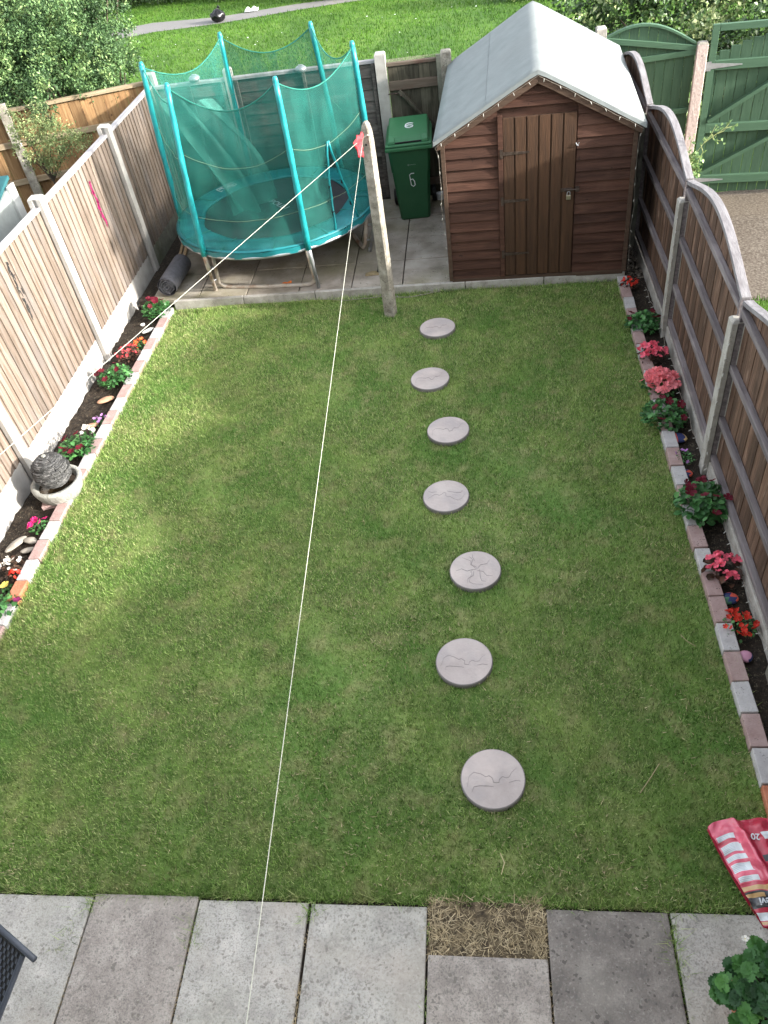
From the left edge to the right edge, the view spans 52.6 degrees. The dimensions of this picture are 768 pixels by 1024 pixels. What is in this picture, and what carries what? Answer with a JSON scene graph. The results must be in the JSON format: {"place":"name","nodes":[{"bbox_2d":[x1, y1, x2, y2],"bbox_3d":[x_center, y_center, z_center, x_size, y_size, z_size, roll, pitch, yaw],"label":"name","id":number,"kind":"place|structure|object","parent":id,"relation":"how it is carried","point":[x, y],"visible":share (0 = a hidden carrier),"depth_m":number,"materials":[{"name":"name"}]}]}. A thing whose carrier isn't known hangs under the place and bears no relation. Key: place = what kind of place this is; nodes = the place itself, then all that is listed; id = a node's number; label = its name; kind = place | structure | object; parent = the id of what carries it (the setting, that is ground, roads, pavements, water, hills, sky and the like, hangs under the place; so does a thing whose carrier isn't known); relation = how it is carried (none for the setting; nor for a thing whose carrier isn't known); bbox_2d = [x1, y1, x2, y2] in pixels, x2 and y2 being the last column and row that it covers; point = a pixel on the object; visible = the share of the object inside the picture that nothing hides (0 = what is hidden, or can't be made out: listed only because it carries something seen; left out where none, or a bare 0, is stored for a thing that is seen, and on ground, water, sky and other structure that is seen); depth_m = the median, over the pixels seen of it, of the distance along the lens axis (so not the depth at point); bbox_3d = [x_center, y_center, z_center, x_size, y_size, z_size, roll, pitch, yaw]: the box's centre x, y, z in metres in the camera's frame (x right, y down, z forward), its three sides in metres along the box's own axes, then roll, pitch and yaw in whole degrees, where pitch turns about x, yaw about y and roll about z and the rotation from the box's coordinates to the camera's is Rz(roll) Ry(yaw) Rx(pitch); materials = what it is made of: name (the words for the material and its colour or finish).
{"place":"outdoors","nodes":[
{"label":"outdoors","id":0,"kind":"place"},
{"bbox_2d":[0,308,162,600],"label":"flower bed soil","id":1,"kind":"structure","parent":0,"point":[90,408],"depth_m":7.73,"materials":[{"name":"soil"}]},
{"bbox_2d":[0,590,21,617],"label":"petunia","id":2,"kind":"object","parent":1,"relation":"on","point":[3,604],"visible":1,"depth_m":5.94,"materials":[{"name":"green plant"}]},
{"bbox_2d":[0,555,24,580],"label":"begonia","id":3,"kind":"object","parent":1,"relation":"on","point":[12,560],"visible":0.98,"depth_m":6.23,"materials":[{"name":"white plant"}]},
{"bbox_2d":[30,451,82,505],"bbox_3d":[-2.886,-0.319,6.776,0.444,0.456,0.444,-2,44,8],"label":"water feature","id":4,"kind":"object","parent":1,"relation":"on","point":[57,477],"visible":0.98,"depth_m":6.68,"materials":[{"name":"stone"}]},
{"bbox_2d":[57,431,96,460],"bbox_3d":[-2.883,-0.614,7.278,0.370,0.209,0.368,30,56,34],"label":"petunia","id":5,"kind":"object","parent":1,"relation":"on","point":[78,450],"visible":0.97,"depth_m":7.24,"materials":[{"name":"green plant"}]},
{"bbox_2d":[93,362,132,388],"bbox_3d":[-2.812,-1.428,8.103,0.395,0.221,0.384,-21,45,-11],"label":"petunia","id":6,"kind":"object","parent":1,"relation":"on","point":[106,376],"visible":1,"depth_m":8.07,"materials":[{"name":"green plant"}]},
{"bbox_2d":[115,343,140,364],"bbox_3d":[-2.784,-1.723,8.434,0.291,0.180,0.272,-21,45,-11],"label":"begonia","id":7,"kind":"object","parent":1,"relation":"on","point":[127,351],"visible":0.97,"depth_m":8.40,"materials":[{"name":"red plant"}]},
{"bbox_2d":[141,296,170,319],"bbox_3d":[-2.662,-2.388,9.048,0.371,0.256,0.370,3,45,13],"label":"petunia","id":8,"kind":"object","parent":1,"relation":"on","point":[151,307],"visible":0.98,"depth_m":9.01,"materials":[{"name":"green plant"}]},
{"bbox_2d":[155,195,543,304],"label":"back patio","id":9,"kind":"structure","parent":0,"point":[426,253],"depth_m":9.40,"materials":[{"name":"concrete"}]},
{"bbox_2d":[157,254,190,295],"bbox_3d":[-2.536,-2.877,9.418,0.228,0.228,0.620,-1,44,10],"label":"rolled matting","id":10,"kind":"object","parent":9,"relation":"on","point":[174,275],"visible":1,"depth_m":9.29,"materials":[{"name":"fabric"}]},
{"bbox_2d":[138,21,373,290],"bbox_3d":[-1.364,-4.059,8.972,2.533,2.271,2.438,-2,44,8],"label":"trampoline","id":11,"kind":"object","parent":9,"relation":"on","point":[250,196],"visible":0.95,"depth_m":8.55,"materials":[{"name":"fabric"}]},
{"bbox_2d":[385,114,436,219],"bbox_3d":[0.355,-4.350,9.830,0.570,1.064,0.818,-4,44,6],"label":"wheelie bin","id":12,"kind":"object","parent":9,"relation":"on","point":[408,144],"visible":1,"depth_m":9.51,"materials":[{"name":"green plastic"}]},
{"bbox_2d":[433,1,646,281],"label":"garden shed","id":13,"kind":"structure","parent":9,"relation":"on","point":[538,174],"depth_m":7.83,"materials":[{"name":"brown wood"}]},
{"bbox_2d":[500,111,579,275],"bbox_3d":[1.580,-3.170,7.894,0.775,1.615,0.066,-1,44,10],"label":"door","id":14,"kind":"structure","parent":13,"relation":"in","point":[539,150],"depth_m":7.83,"materials":[{"name":"brown wood"}]},
{"bbox_2d":[0,891,754,1023],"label":"patio base","id":15,"kind":"object","parent":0,"point":[344,903],"depth_m":3.98,"materials":[{"name":"concrete"}]},
{"bbox_2d":[0,924,36,1020],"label":"rattan chair","id":16,"kind":"object","parent":15,"relation":"on","point":[14,952],"visible":1,"depth_m":3.38,"materials":[{"name":"wicker"}]},
{"bbox_2d":[0,894,93,1023],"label":"paving slab","id":17,"kind":"structure","parent":15,"relation":"on","point":[32,923],"depth_m":4.14,"materials":[{"name":"concrete"}]},
{"bbox_2d":[55,894,198,1023],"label":"paving slab","id":18,"kind":"structure","parent":15,"relation":"on","point":[127,967],"depth_m":4.04,"materials":[{"name":"concrete"}]},
{"bbox_2d":[172,900,308,1023],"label":"paving slab","id":19,"kind":"structure","parent":15,"relation":"on","point":[216,982],"depth_m":3.96,"materials":[{"name":"concrete"}]},
{"bbox_2d":[297,904,426,1023],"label":"paving slab","id":20,"kind":"structure","parent":15,"relation":"on","point":[364,964],"depth_m":3.89,"materials":[{"name":"concrete"}]},
{"bbox_2d":[427,901,548,960],"bbox_3d":[0.522,2.131,3.955,0.599,0.021,0.265,-2,44,8],"label":"bare patch","id":21,"kind":"object","parent":15,"relation":"on","point":[480,915],"visible":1,"depth_m":3.95,"materials":[{"name":"soil"}]},
{"bbox_2d":[416,890,551,970],"bbox_3d":[0.522,2.107,3.948,0.708,0.029,0.421,-2,44,8],"label":"dry straw","id":22,"kind":"object","parent":21,"relation":"on","point":[439,925],"visible":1,"depth_m":3.94,"materials":[{"name":"plant"}]},
{"bbox_2d":[426,955,551,1023],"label":"paving slab","id":23,"kind":"structure","parent":15,"relation":"on","point":[477,990],"depth_m":3.74,"materials":[{"name":"concrete"}]},
{"bbox_2d":[546,910,686,1023],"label":"paving slab","id":24,"kind":"structure","parent":15,"relation":"on","point":[607,967],"depth_m":3.73,"materials":[{"name":"concrete"}]},
{"bbox_2d":[670,913,767,1023],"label":"paving slab","id":25,"kind":"structure","parent":15,"relation":"on","point":[713,940],"depth_m":3.75,"materials":[{"name":"concrete"}]},
{"bbox_2d":[707,935,767,1023],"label":"plant","id":26,"kind":"object","parent":25,"relation":"on","point":[739,986],"visible":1,"depth_m":3.32,"materials":[{"name":"plant"}]},
{"bbox_2d":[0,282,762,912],"bbox_3d":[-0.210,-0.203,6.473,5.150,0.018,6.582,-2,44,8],"label":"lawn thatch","id":27,"kind":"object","parent":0,"point":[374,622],"visible":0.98,"depth_m":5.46,"materials":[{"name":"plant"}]},
{"bbox_2d":[0,278,766,920],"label":"lawn","id":28,"kind":"structure","parent":0,"point":[342,706],"depth_m":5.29,"materials":[{"name":"plant"}]},
{"bbox_2d":[39,521,61,541],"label":"edging brick","id":29,"kind":"object","parent":28,"relation":"on","point":[51,529],"visible":0.67,"depth_m":6.53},
{"bbox_2d":[49,503,70,523],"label":"edging brick","id":30,"kind":"object","parent":28,"relation":"on","point":[60,510],"visible":0.71,"depth_m":6.68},
{"bbox_2d":[361,120,396,317],"bbox_3d":[-0.036,-2.800,7.873,0.126,2.180,0.118,11,47,21],"label":"clothes post","id":31,"kind":"object","parent":28,"relation":"on","point":[380,235],"visible":0.8,"depth_m":7.74,"materials":[{"name":"concrete"}]},
{"bbox_2d":[0,143,356,454],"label":"washing line","id":32,"kind":"object","parent":31,"relation":"attached to","point":[161,313],"visible":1,"depth_m":4.93,"materials":[{"name":"fabric"}]},
{"bbox_2d":[246,142,362,1023],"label":"washing line","id":33,"kind":"object","parent":31,"relation":"attached to","point":[294,658],"visible":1,"depth_m":3.06,"materials":[{"name":"fabric"}]},
{"bbox_2d":[174,271,624,309],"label":"kerb","id":34,"kind":"structure","parent":28,"relation":"on","point":[234,300],"depth_m":8.80,"materials":[{"name":"concrete"}]},
{"bbox_2d":[411,367,449,392],"bbox_3d":[0.444,-1.270,7.479,0.374,0.052,0.374,-13,44,-3],"label":"stepping stone","id":35,"kind":"object","parent":28,"relation":"on","point":[429,380],"visible":1,"depth_m":7.44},
{"bbox_2d":[420,318,454,339],"bbox_3d":[0.560,-1.917,8.130,0.374,0.052,0.374,-16,44,-7],"label":"stepping stone","id":36,"kind":"object","parent":28,"relation":"on","point":[435,328],"visible":1,"depth_m":8.09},
{"bbox_2d":[423,480,468,514],"bbox_3d":[0.501,-0.117,6.271,0.374,0.052,0.374,5,45,15],"label":"stepping stone","id":37,"kind":"object","parent":28,"relation":"on","point":[446,497],"visible":1,"depth_m":6.24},
{"bbox_2d":[427,417,468,446],"bbox_3d":[0.569,-0.714,6.879,0.374,0.052,0.374,-11,43,-1],"label":"stepping stone","id":38,"kind":"object","parent":28,"relation":"on","point":[450,431],"visible":1,"depth_m":6.84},
{"bbox_2d":[436,638,492,688],"bbox_3d":[0.528,0.993,5.114,0.374,0.052,0.374,-1,44,9],"label":"stepping stone","id":39,"kind":"object","parent":28,"relation":"on","point":[463,663],"visible":1,"depth_m":5.08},
{"bbox_2d":[450,551,500,592],"bbox_3d":[0.666,0.435,5.667,0.374,0.053,0.374,-9,43,1],"label":"stepping stone","id":40,"kind":"object","parent":28,"relation":"on","point":[471,571],"visible":1,"depth_m":5.64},
{"bbox_2d":[461,749,525,812],"bbox_3d":[0.632,1.555,4.510,0.374,0.052,0.374,-5,44,5],"label":"stepping stone","id":41,"kind":"object","parent":28,"relation":"on","point":[493,780],"visible":1,"depth_m":4.48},
{"bbox_2d":[661,430,678,451],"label":"edging brick","id":42,"kind":"object","parent":28,"relation":"on","point":[669,439],"visible":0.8,"depth_m":6.36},
{"bbox_2d":[665,447,682,470],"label":"edging brick","id":43,"kind":"object","parent":28,"relation":"on","point":[672,457],"visible":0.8,"depth_m":6.20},
{"bbox_2d":[670,466,688,489],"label":"edging brick","id":44,"kind":"object","parent":28,"relation":"on","point":[679,473],"visible":0.53,"depth_m":6.06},
{"bbox_2d":[686,525,707,552],"bbox_3d":[2.261,0.211,5.618,0.100,0.115,0.212,-4,44,8],"label":"edging brick","id":45,"kind":"object","parent":28,"relation":"on","point":[696,536],"visible":0.78,"depth_m":5.57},
{"bbox_2d":[700,571,723,600],"bbox_3d":[2.233,0.522,5.304,0.100,0.115,0.212,-3,44,8],"label":"edging brick","id":46,"kind":"object","parent":28,"relation":"on","point":[712,587],"visible":0.65,"depth_m":5.25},
{"bbox_2d":[707,817,767,928],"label":"compost bag","id":47,"kind":"object","parent":28,"relation":"on","point":[741,846],"visible":1,"depth_m":3.94,"materials":[{"name":"red plastic"}]},
{"bbox_2d":[0,0,767,205],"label":"park ground","id":48,"kind":"structure","parent":0,"point":[329,44],"depth_m":19.51,"materials":[{"name":"green plant"}]},
{"bbox_2d":[0,402,33,481],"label":"fence post","id":49,"kind":"object","parent":48,"relation":"on","point":[12,435],"visible":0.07,"depth_m":6.79,"materials":[{"name":"concrete"}]},
{"bbox_2d":[27,194,112,361],"bbox_3d":[-3.164,-2.229,8.052,0.130,2.100,0.110,-2,44,8],"label":"fence post","id":50,"kind":"object","parent":48,"relation":"on","point":[37,201],"visible":0.65,"depth_m":7.82,"materials":[{"name":"concrete"}]},
{"bbox_2d":[0,81,143,213],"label":"closeboard fence","id":51,"kind":"object","parent":48,"relation":"on","point":[25,181],"visible":0.33,"depth_m":10.28,"materials":[{"name":"wood"}]},
{"bbox_2d":[0,0,156,164],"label":"overhanging shrub","id":52,"kind":"object","parent":48,"relation":"on","point":[40,43],"visible":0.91,"depth_m":10.25,"materials":[{"name":"green plant"}]},
{"bbox_2d":[97,123,159,273],"bbox_3d":[-3.026,-3.597,9.448,0.130,2.100,0.110,-2,44,8],"label":"fence post","id":53,"kind":"object","parent":48,"relation":"on","point":[104,129],"visible":0.67,"depth_m":9.21,"materials":[{"name":"concrete"}]},
{"bbox_2d":[15,0,359,50],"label":"footpath","id":54,"kind":"structure","parent":48,"relation":"on","point":[153,27],"depth_m":22.22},
{"bbox_2d":[628,113,649,250],"bbox_3d":[2.814,-3.460,8.570,0.120,1.750,0.100,-2,44,8],"label":"fence post","id":55,"kind":"object","parent":48,"relation":"on","point":[636,183],"visible":0.19,"depth_m":8.44,"materials":[{"name":"concrete"}]},
{"bbox_2d":[623,51,652,220],"bbox_3d":[2.849,-4.398,8.981,0.067,1.557,1.860,-2,44,8],"label":"bow top panel","id":56,"kind":"object","parent":55,"relation":"attached to","point":[635,66],"visible":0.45,"depth_m":8.36,"materials":[{"name":"wood"}]},
{"bbox_2d":[635,105,693,306],"bbox_3d":[2.714,-3.058,7.612,0.067,1.557,1.900,-2,44,8],"label":"bow top panel","id":57,"kind":"object","parent":55,"relation":"attached to","point":[667,171],"visible":0.82,"depth_m":7.66,"materials":[{"name":"wood"}]},
{"bbox_2d":[607,23,696,136],"bbox_3d":[3.232,-4.957,9.776,1.091,2.085,0.080,3,45,13],"label":"green bow panel","id":58,"kind":"object","parent":48,"relation":"on","point":[672,48],"visible":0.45,"depth_m":9.27,"materials":[{"name":"paint"}]},
{"bbox_2d":[546,0,767,135],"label":"ivy hedge","id":59,"kind":"object","parent":48,"relation":"on","point":[699,24],"visible":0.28,"depth_m":11.00,"materials":[{"name":"green plant"}]},
{"bbox_2d":[659,197,689,337],"bbox_3d":[2.682,-2.081,7.212,0.120,1.680,0.100,-2,44,8],"label":"fence post","id":60,"kind":"object","parent":48,"relation":"on","point":[679,206],"visible":0.33,"depth_m":7.01,"materials":[{"name":"concrete"}]},
{"bbox_2d":[684,40,708,159],"bbox_3d":[3.847,-4.792,9.736,0.120,1.950,0.120,3,45,13],"label":"gate post","id":61,"kind":"object","parent":48,"relation":"on","point":[697,85],"visible":0.6,"depth_m":9.40,"materials":[{"name":"wood"}]},
{"bbox_2d":[694,19,767,190],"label":"green gate","id":62,"kind":"structure","parent":61,"relation":"attached to","point":[744,61],"depth_m":9.53,"materials":[{"name":"paint"}]},
{"bbox_2d":[699,315,744,474],"bbox_3d":[2.496,-0.697,5.793,0.120,1.700,0.100,-2,44,8],"label":"fence post","id":63,"kind":"object","parent":48,"relation":"on","point":[732,325],"visible":0.35,"depth_m":5.58,"materials":[{"name":"concrete"}]},
{"bbox_2d":[710,300,767,628],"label":"bow top panel","id":64,"kind":"object","parent":63,"relation":"attached to","point":[739,461],"visible":0.99,"depth_m":5.17,"materials":[{"name":"wood"}]},
{"bbox_2d":[139,219,628,309],"bbox_3d":[-0.040,-3.404,9.791,5.700,0.105,2.300,-2,44,8],"label":"back patio bed","id":65,"kind":"object","parent":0,"point":[151,290],"visible":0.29,"depth_m":9.73,"materials":[{"name":"concrete"}]},
{"bbox_2d":[139,240,638,309],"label":"garden subsoil","id":66,"kind":"structure","parent":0,"point":[627,270],"depth_m":8.73,"materials":[{"name":"soil"}]},
{"bbox_2d":[0,462,31,542],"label":"gravel board","id":67,"kind":"object","parent":66,"relation":"on","point":[15,493],"visible":0.41,"depth_m":6.79,"materials":[{"name":"concrete"}]},
{"bbox_2d":[0,428,19,491],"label":"feather edge panel","id":68,"kind":"object","parent":67,"relation":"on","point":[9,461],"visible":1,"depth_m":6.71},
{"bbox_2d":[5,581,30,606],"bbox_3d":[-2.862,0.655,6.096,0.100,0.115,0.212,-2,44,9],"label":"edging brick","id":69,"kind":"object","parent":66,"relation":"on","point":[21,587],"visible":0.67,"depth_m":6.07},
{"bbox_2d":[16,559,40,583],"bbox_3d":[-2.846,0.498,6.252,0.100,0.115,0.212,-4,44,9],"label":"edging brick","id":70,"kind":"object","parent":66,"relation":"on","point":[28,569],"visible":0.72,"depth_m":6.21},
{"bbox_2d":[28,540,49,563],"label":"edging brick","id":71,"kind":"object","parent":66,"relation":"on","point":[38,552],"visible":0.57,"depth_m":6.36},
{"bbox_2d":[28,340,104,459],"bbox_3d":[-3.155,-1.014,7.830,0.044,0.466,1.910,-2,44,8],"label":"gravel board","id":72,"kind":"object","parent":66,"relation":"on","point":[49,435],"visible":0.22,"depth_m":7.74,"materials":[{"name":"concrete"}]},
{"bbox_2d":[0,208,94,448],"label":"feather edge panel","id":73,"kind":"object","parent":72,"relation":"on","point":[47,338],"visible":1,"depth_m":7.23,"materials":[{"name":"beige wood"}]},
{"bbox_2d":[102,256,153,351],"bbox_3d":[-3.015,-2.400,9.245,0.044,0.466,1.860,-2,44,8],"label":"gravel board","id":74,"kind":"object","parent":66,"relation":"on","point":[127,306],"visible":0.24,"depth_m":9.13,"materials":[{"name":"concrete"}]},
{"bbox_2d":[45,135,147,329],"bbox_3d":[-3.132,-3.089,8.589,0.075,1.442,1.872,-2,44,8],"label":"feather edge panel","id":75,"kind":"object","parent":74,"relation":"on","point":[86,198],"visible":0.98,"depth_m":8.52,"materials":[{"name":"paint"}]},
{"bbox_2d":[153,199,185,265],"bbox_3d":[-2.882,-3.723,10.595,0.044,0.466,1.730,-2,44,8],"label":"gravel board","id":76,"kind":"object","parent":66,"relation":"on","point":[165,241],"visible":0.16,"depth_m":10.34,"materials":[{"name":"concrete"}]},
{"bbox_2d":[111,90,183,246],"bbox_3d":[-2.999,-4.412,9.940,0.075,1.442,1.742,-2,44,8],"label":"feather edge panel","id":77,"kind":"object","parent":76,"relation":"on","point":[133,130],"visible":0.62,"depth_m":9.78,"materials":[{"name":"wood"}]},
{"bbox_2d":[154,78,225,191],"bbox_3d":[-2.344,-4.745,10.371,0.950,1.810,0.085,-2,44,8],"label":"lap panel","id":78,"kind":"object","parent":66,"relation":"on","point":[215,179],"visible":0.16,"depth_m":10.16,"materials":[{"name":"wood"}]},
{"bbox_2d":[234,59,390,198],"bbox_3d":[-0.884,-4.807,10.167,1.800,1.806,0.085,-2,44,8],"label":"lap panel","id":79,"kind":"object","parent":66,"relation":"on","point":[369,81],"visible":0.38,"depth_m":9.88,"materials":[{"name":"wood"}]},
{"bbox_2d":[374,51,394,199],"bbox_3d":[0.075,-4.772,10.082,0.130,2.130,0.120,-2,44,8],"label":"gate post","id":80,"kind":"object","parent":66,"relation":"on","point":[382,83],"visible":0.56,"depth_m":9.65,"materials":[{"name":"concrete"}]},
{"bbox_2d":[440,48,450,89],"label":"gate post","id":81,"kind":"object","parent":66,"relation":"on","point":[445,56],"visible":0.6,"depth_m":9.32,"materials":[{"name":"concrete"}]},
{"bbox_2d":[386,53,442,194],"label":"garden gate","id":82,"kind":"structure","parent":81,"relation":"attached to","point":[415,86],"depth_m":9.60,"materials":[{"name":"wood"}]},
{"bbox_2d":[633,236,661,317],"bbox_3d":[2.815,-2.386,8.261,0.045,0.300,1.840,-2,44,8],"label":"gravel board","id":83,"kind":"object","parent":66,"relation":"on","point":[651,290],"visible":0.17,"depth_m":8.21,"materials":[{"name":"concrete"}]},
{"bbox_2d":[665,326,703,454],"bbox_3d":[2.655,-1.014,6.864,0.045,0.300,1.890,-1,44,9],"label":"gravel board","id":84,"kind":"object","parent":66,"relation":"on","point":[696,429],"visible":0.2,"depth_m":6.73,"materials":[{"name":"concrete"}]},
{"bbox_2d":[667,180,750,438],"bbox_3d":[2.553,-1.685,6.215,0.067,1.557,1.950,-1,44,9],"label":"bow top panel","id":85,"kind":"object","parent":84,"relation":"on","point":[710,293],"visible":0.84,"depth_m":6.20,"materials":[{"name":"wood"}]},
{"bbox_2d":[707,596,731,626],"bbox_3d":[2.217,0.676,5.145,0.100,0.115,0.212,-4,43,9],"label":"edging brick","id":86,"kind":"object","parent":66,"relation":"on","point":[717,605],"visible":0.66,"depth_m":5.11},
{"bbox_2d":[714,623,739,655],"bbox_3d":[2.197,0.832,4.990,0.100,0.115,0.212,-1,45,7],"label":"edging brick","id":87,"kind":"object","parent":66,"relation":"on","point":[726,640],"visible":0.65,"depth_m":4.94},
{"bbox_2d":[722,652,748,685],"bbox_3d":[2.181,0.989,4.834,0.100,0.115,0.212,-3,44,8],"label":"edging brick","id":88,"kind":"object","parent":66,"relation":"on","point":[735,670],"visible":0.66,"depth_m":4.79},
{"bbox_2d":[706,462,767,660],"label":"gravel board","id":89,"kind":"object","parent":66,"relation":"on","point":[757,613],"visible":0.28,"depth_m":5.20,"materials":[{"name":"concrete"}]},
{"bbox_2d":[730,681,758,717],"bbox_3d":[2.162,1.141,4.674,0.100,0.115,0.212,-3,43,8],"label":"edging brick","id":90,"kind":"object","parent":66,"relation":"on","point":[743,696],"visible":0.66,"depth_m":4.63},
{"bbox_2d":[740,714,767,750],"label":"edging brick","id":91,"kind":"object","parent":66,"relation":"on","point":[752,726],"visible":0.63,"depth_m":4.47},
{"bbox_2d":[750,748,767,787],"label":"edging brick","id":92,"kind":"object","parent":66,"relation":"on","point":[759,756],"visible":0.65,"depth_m":4.33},
{"bbox_2d":[625,269,767,740],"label":"flower bed soil","id":93,"kind":"structure","parent":0,"point":[717,539],"depth_m":5.57,"materials":[{"name":"soil"}]},
{"bbox_2d":[625,239,643,278],"bbox_3d":[2.757,-2.968,8.820,0.264,0.017,1.317,-2,44,8],"label":"plant","id":94,"kind":"object","parent":93,"relation":"on","point":[632,253],"visible":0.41,"depth_m":8.57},
{"bbox_2d":[624,308,660,334],"bbox_3d":[2.545,-1.871,7.599,0.381,0.205,0.363,30,56,34],"label":"petunia","id":95,"kind":"object","parent":93,"relation":"on","point":[652,316],"visible":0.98,"depth_m":7.56,"materials":[{"name":"green plant"}]},
{"bbox_2d":[635,340,668,364],"bbox_3d":[2.487,-1.474,7.186,0.302,0.220,0.306,-11,43,-1],"label":"begonia","id":96,"kind":"object","parent":93,"relation":"on","point":[654,348],"visible":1,"depth_m":7.13,"materials":[{"name":"pink plant"}]},
{"bbox_2d":[639,366,681,396],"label":"impatiens","id":97,"kind":"object","parent":93,"relation":"on","point":[659,374],"visible":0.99,"depth_m":6.79,"materials":[{"name":"pink plant"}]},
{"bbox_2d":[639,394,688,431],"bbox_3d":[2.362,-0.843,6.529,0.407,0.253,0.402,2,45,12],"label":"petunia","id":98,"kind":"object","parent":93,"relation":"on","point":[675,404],"visible":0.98,"depth_m":6.48,"materials":[{"name":"green plant"}]},
{"bbox_2d":[672,475,732,527],"bbox_3d":[2.346,-0.084,5.718,0.448,0.289,0.448,19,51,27],"label":"petunia","id":99,"kind":"object","parent":93,"relation":"on","point":[706,495],"visible":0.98,"depth_m":5.65,"materials":[{"name":"green plant"}]},
{"bbox_2d":[701,550,744,587],"bbox_3d":[2.315,0.382,5.302,0.293,0.203,0.288,2,45,12],"label":"begonia","id":100,"kind":"object","parent":93,"relation":"on","point":[715,559],"visible":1,"depth_m":5.27,"materials":[{"name":"pink plant"}]},
{"bbox_2d":[721,607,759,642],"bbox_3d":[2.281,0.718,5.003,0.251,0.142,0.248,-21,45,-11],"label":"red bedding plant","id":101,"kind":"object","parent":93,"relation":"on","point":[740,617],"visible":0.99,"depth_m":4.98,"materials":[{"name":"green plant"}]},
{"bbox_2d":[716,187,767,300],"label":"driveway","id":102,"kind":"structure","parent":0,"point":[747,210],"depth_m":9.43,"materials":[{"name":"gravel"}]},
{"bbox_2d":[687,119,737,177],"bbox_3d":[2.928,-2.562,7.321,0.378,2.116,0.174,-11,43,-1],"label":"climbing plant","id":103,"kind":"object","parent":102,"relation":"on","point":[694,163],"visible":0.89,"depth_m":6.75,"materials":[{"name":"green plant"}]},
{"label":"neighbour ground","id":104,"kind":"structure","parent":0,"visible":0},
{"bbox_2d":[0,175,26,242],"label":"neighbour shed","id":105,"kind":"structure","parent":104,"relation":"on","point":[13,213],"depth_m":8.35,"materials":[{"name":"white"}]},
{"bbox_2d":[0,88,94,184],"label":"pale tree","id":106,"kind":"object","parent":104,"relation":"on","point":[45,161],"visible":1,"depth_m":9.51,"materials":[{"name":"green plant"}]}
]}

